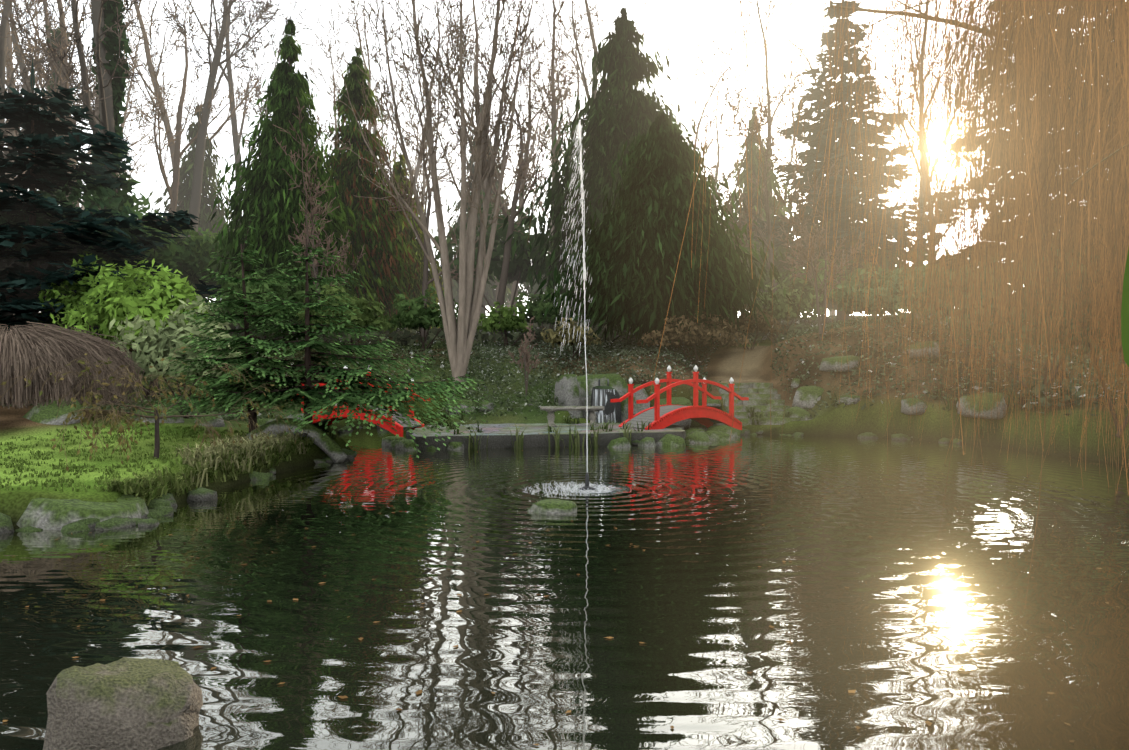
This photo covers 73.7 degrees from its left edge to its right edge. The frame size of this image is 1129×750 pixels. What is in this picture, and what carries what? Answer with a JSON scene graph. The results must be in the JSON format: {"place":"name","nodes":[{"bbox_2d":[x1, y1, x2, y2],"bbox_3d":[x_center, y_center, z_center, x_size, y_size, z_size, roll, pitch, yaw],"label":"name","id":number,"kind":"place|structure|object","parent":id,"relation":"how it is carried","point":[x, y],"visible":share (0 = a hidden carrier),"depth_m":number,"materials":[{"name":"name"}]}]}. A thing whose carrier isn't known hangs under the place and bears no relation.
{"place":"outdoors","nodes":[
{"label":"outdoors","id":0,"kind":"place"},
{"bbox_2d":[0,0,1125,317],"label":"sky","id":1,"kind":"structure","parent":0,"point":[673,19],"materials":[{"name":"white"}]},
{"bbox_2d":[0,427,1128,749],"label":"pond water","id":2,"kind":"structure","parent":0,"point":[678,611],"depth_m":4.99,"materials":[{"name":"liquid"}]},
{"bbox_2d":[43,657,202,749],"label":"foreground rock","id":3,"kind":"object","parent":2,"relation":"in","point":[126,703],"visible":0.98,"depth_m":3.02,"materials":[{"name":"stone"}]},
{"bbox_2d":[2,447,1125,749],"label":"floating leaves","id":4,"kind":"object","parent":2,"relation":"on","point":[612,637],"visible":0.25,"depth_m":4.68,"materials":[{"name":"brown plant"}]},
{"bbox_2d":[523,119,613,495],"bbox_3d":[0.053,-0.928,9.884,1.175,4.867,1.176,0,0,25],"label":"fountain jet","id":5,"kind":"object","parent":2,"relation":"on","point":[579,132],"visible":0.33,"depth_m":9.89},
{"bbox_2d":[578,472,595,489],"bbox_3d":[0.297,1.540,9.896,0.240,0.520,0.240,0,0,1],"label":"fountain nozzle","id":6,"kind":"object","parent":2,"relation":"in","point":[586,486],"visible":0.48,"depth_m":9.87,"materials":[{"name":"grey metal"}]},
{"bbox_2d":[593,389,615,422],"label":"waterfall water","id":7,"kind":"structure","parent":2,"relation":"on","point":[600,397],"depth_m":19.95,"materials":[{"name":"white liquid"}]},
{"bbox_2d":[610,365,748,429],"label":"red bridge","id":8,"kind":"structure","parent":2,"relation":"on","point":[668,414],"depth_m":17.91,"materials":[{"name":"paint"}]},
{"bbox_2d":[0,316,1128,529],"bbox_3d":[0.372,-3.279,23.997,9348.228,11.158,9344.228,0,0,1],"label":"terrain","id":9,"kind":"structure","parent":0,"point":[724,365],"depth_m":18.35,"materials":[{"name":"green plant"}]},
{"bbox_2d":[0,321,149,408],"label":"weeping shrub","id":10,"kind":"object","parent":9,"relation":"on","point":[47,348],"depth_m":14.10,"materials":[{"name":"brown plant"}]},
{"bbox_2d":[0,344,295,470],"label":"lawn maple tree","id":11,"kind":"object","parent":9,"relation":"on","point":[157,443],"depth_m":9.91,"materials":[{"name":"green plant"}]},
{"bbox_2d":[0,0,317,280],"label":"bare tree","id":12,"kind":"object","parent":9,"relation":"on","point":[104,104],"depth_m":31.49,"materials":[{"name":"brown plant"}]},
{"bbox_2d":[0,57,524,343],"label":"conifers","id":13,"kind":"object","parent":9,"relation":"on","point":[44,141],"depth_m":24.78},
{"bbox_2d":[201,18,382,339],"bbox_3d":[-10.912,-7.817,30.520,6.874,13.028,7.018,0,0,1],"label":"thuja tree","id":14,"kind":"object","parent":9,"relation":"on","point":[279,205],"depth_m":29.13,"materials":[{"name":"green plant"}]},
{"bbox_2d":[246,418,346,462],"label":"stone arch bridge","id":15,"kind":"structure","parent":9,"relation":"on","point":[328,445],"depth_m":12.92,"materials":[{"name":"stone"}]},
{"bbox_2d":[151,203,488,457],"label":"small fir trees","id":16,"kind":"object","parent":9,"relation":"on","point":[341,399],"depth_m":13.17,"materials":[{"name":"green plant"}]},
{"bbox_2d":[291,366,433,436],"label":"red bridge","id":17,"kind":"structure","parent":9,"relation":"on","point":[398,427],"depth_m":17.90,"materials":[{"name":"paint"}]},
{"bbox_2d":[322,46,430,331],"bbox_3d":[-9.085,-8.018,33.138,6.746,12.932,6.939,0,0,1],"label":"thuja tree","id":18,"kind":"object","parent":9,"relation":"on","point":[392,251],"depth_m":32.42,"materials":[{"name":"green plant"}]},
{"bbox_2d":[386,152,456,336],"bbox_3d":[-8.388,-6.278,37.017,5.999,9.443,5.667,0,0,1],"label":"bare shrub","id":19,"kind":"object","parent":9,"relation":"on","point":[417,251],"depth_m":36.68,"materials":[{"name":"plant"}]},
{"bbox_2d":[315,0,559,387],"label":"multistem tree","id":20,"kind":"object","parent":9,"relation":"on","point":[460,335],"visible":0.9,"depth_m":21.93,"materials":[{"name":"brown plant"}]},
{"bbox_2d":[0,423,961,533],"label":"waterline rocks","id":21,"kind":"object","parent":9,"relation":"on","point":[163,505],"visible":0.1,"depth_m":8.19,"materials":[{"name":"stone"}]},
{"bbox_2d":[17,341,1006,529],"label":"bank rocks","id":22,"kind":"object","parent":9,"relation":"on","point":[49,514],"visible":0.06,"depth_m":15.24,"materials":[{"name":"stone"}]},
{"bbox_2d":[0,379,1049,505],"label":"grass tufts","id":23,"kind":"object","parent":9,"relation":"on","point":[255,451],"visible":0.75,"depth_m":10.72,"materials":[{"name":"green plant"}]},
{"bbox_2d":[406,428,685,449],"bbox_3d":[-0.359,1.435,17.447,6.482,0.431,3.724,0,0,-11],"label":"platform edge stone","id":24,"kind":"object","parent":9,"relation":"on","point":[529,441],"visible":0.23,"depth_m":15.54,"materials":[{"name":"grey stone"}]},
{"bbox_2d":[407,423,684,436],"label":"platform paving","id":25,"kind":"structure","parent":9,"relation":"on","point":[504,429],"depth_m":16.88,"materials":[{"name":"grey stone"}]},
{"bbox_2d":[540,406,603,426],"bbox_3d":[0.176,0.987,17.999,1.500,0.468,0.420,0,0,-5],"label":"stone bench","id":26,"kind":"object","parent":25,"relation":"on","point":[551,410],"visible":0.94,"depth_m":17.86,"materials":[{"name":"grey stone"}]},
{"bbox_2d":[0,0,1109,316],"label":"bare trees","id":27,"kind":"object","parent":9,"relation":"on","point":[172,144],"visible":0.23,"depth_m":50.74,"materials":[{"name":"brown plant"}]},
{"bbox_2d":[0,160,1128,437],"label":"shrubs","id":28,"kind":"object","parent":9,"relation":"on","point":[152,318],"depth_m":25.10,"materials":[{"name":"green plant"}]},
{"bbox_2d":[0,302,1128,432],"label":"groundcover plants","id":29,"kind":"object","parent":9,"relation":"on","point":[498,348],"visible":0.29,"depth_m":22.45,"materials":[{"name":"green plant"}]},
{"bbox_2d":[274,8,864,394],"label":"bare trees","id":30,"kind":"object","parent":9,"relation":"on","point":[524,352],"visible":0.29,"depth_m":28.78,"materials":[{"name":"brown plant"}]},
{"bbox_2d":[591,386,620,422],"bbox_3d":[1.101,0.959,20.327,0.874,1.342,0.806,0,0,1],"label":"waterfall rock","id":31,"kind":"object","parent":9,"relation":"on","point":[610,407],"visible":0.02,"depth_m":19.96,"materials":[{"name":"stone"}]},
{"bbox_2d":[524,373,691,428],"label":"boulders","id":32,"kind":"object","parent":9,"relation":"on","point":[570,389],"visible":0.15,"depth_m":20.46,"materials":[{"name":"stone"}]},
{"bbox_2d":[486,7,775,337],"bbox_3d":[2.587,-9.425,35.218,12.794,15.382,13.271,0,0,1],"label":"conifer tree","id":33,"kind":"object","parent":9,"relation":"on","point":[635,118],"depth_m":33.76,"materials":[{"name":"green plant"}]},
{"bbox_2d":[530,111,795,349],"bbox_3d":[3.248,-5.181,27.217,9.101,8.585,8.690,0,0,1],"label":"cypress tree","id":34,"kind":"object","parent":9,"relation":"on","point":[648,275],"depth_m":25.40,"materials":[{"name":"green plant"}]},
{"bbox_2d":[716,382,800,425],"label":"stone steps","id":35,"kind":"structure","parent":9,"relation":"on","point":[765,391],"depth_m":20.61,"materials":[{"name":"grey stone"}]},
{"bbox_2d":[724,0,961,322],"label":"blue spruce tree","id":36,"kind":"object","parent":9,"relation":"on","point":[809,168],"depth_m":36.85,"materials":[{"name":"plant"}]},
{"bbox_2d":[720,0,1128,311],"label":"conifer tree","id":37,"kind":"object","parent":9,"relation":"on","point":[756,165],"depth_m":44.68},
{"bbox_2d":[830,0,1128,183],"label":"tree branch","id":38,"kind":"object","parent":9,"relation":"on","point":[879,11],"depth_m":10.96,"materials":[{"name":"brown plant"}]},
{"bbox_2d":[513,0,1128,661],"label":"willow tree strands","id":39,"kind":"object","parent":38,"relation":"hanging from","point":[1019,52],"depth_m":7.78},
{"bbox_2d":[1121,248,1128,366],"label":"leaf","id":40,"kind":"object","parent":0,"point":[1125,321],"visible":1,"depth_m":0.44,"materials":[{"name":"green plant"}]}
]}

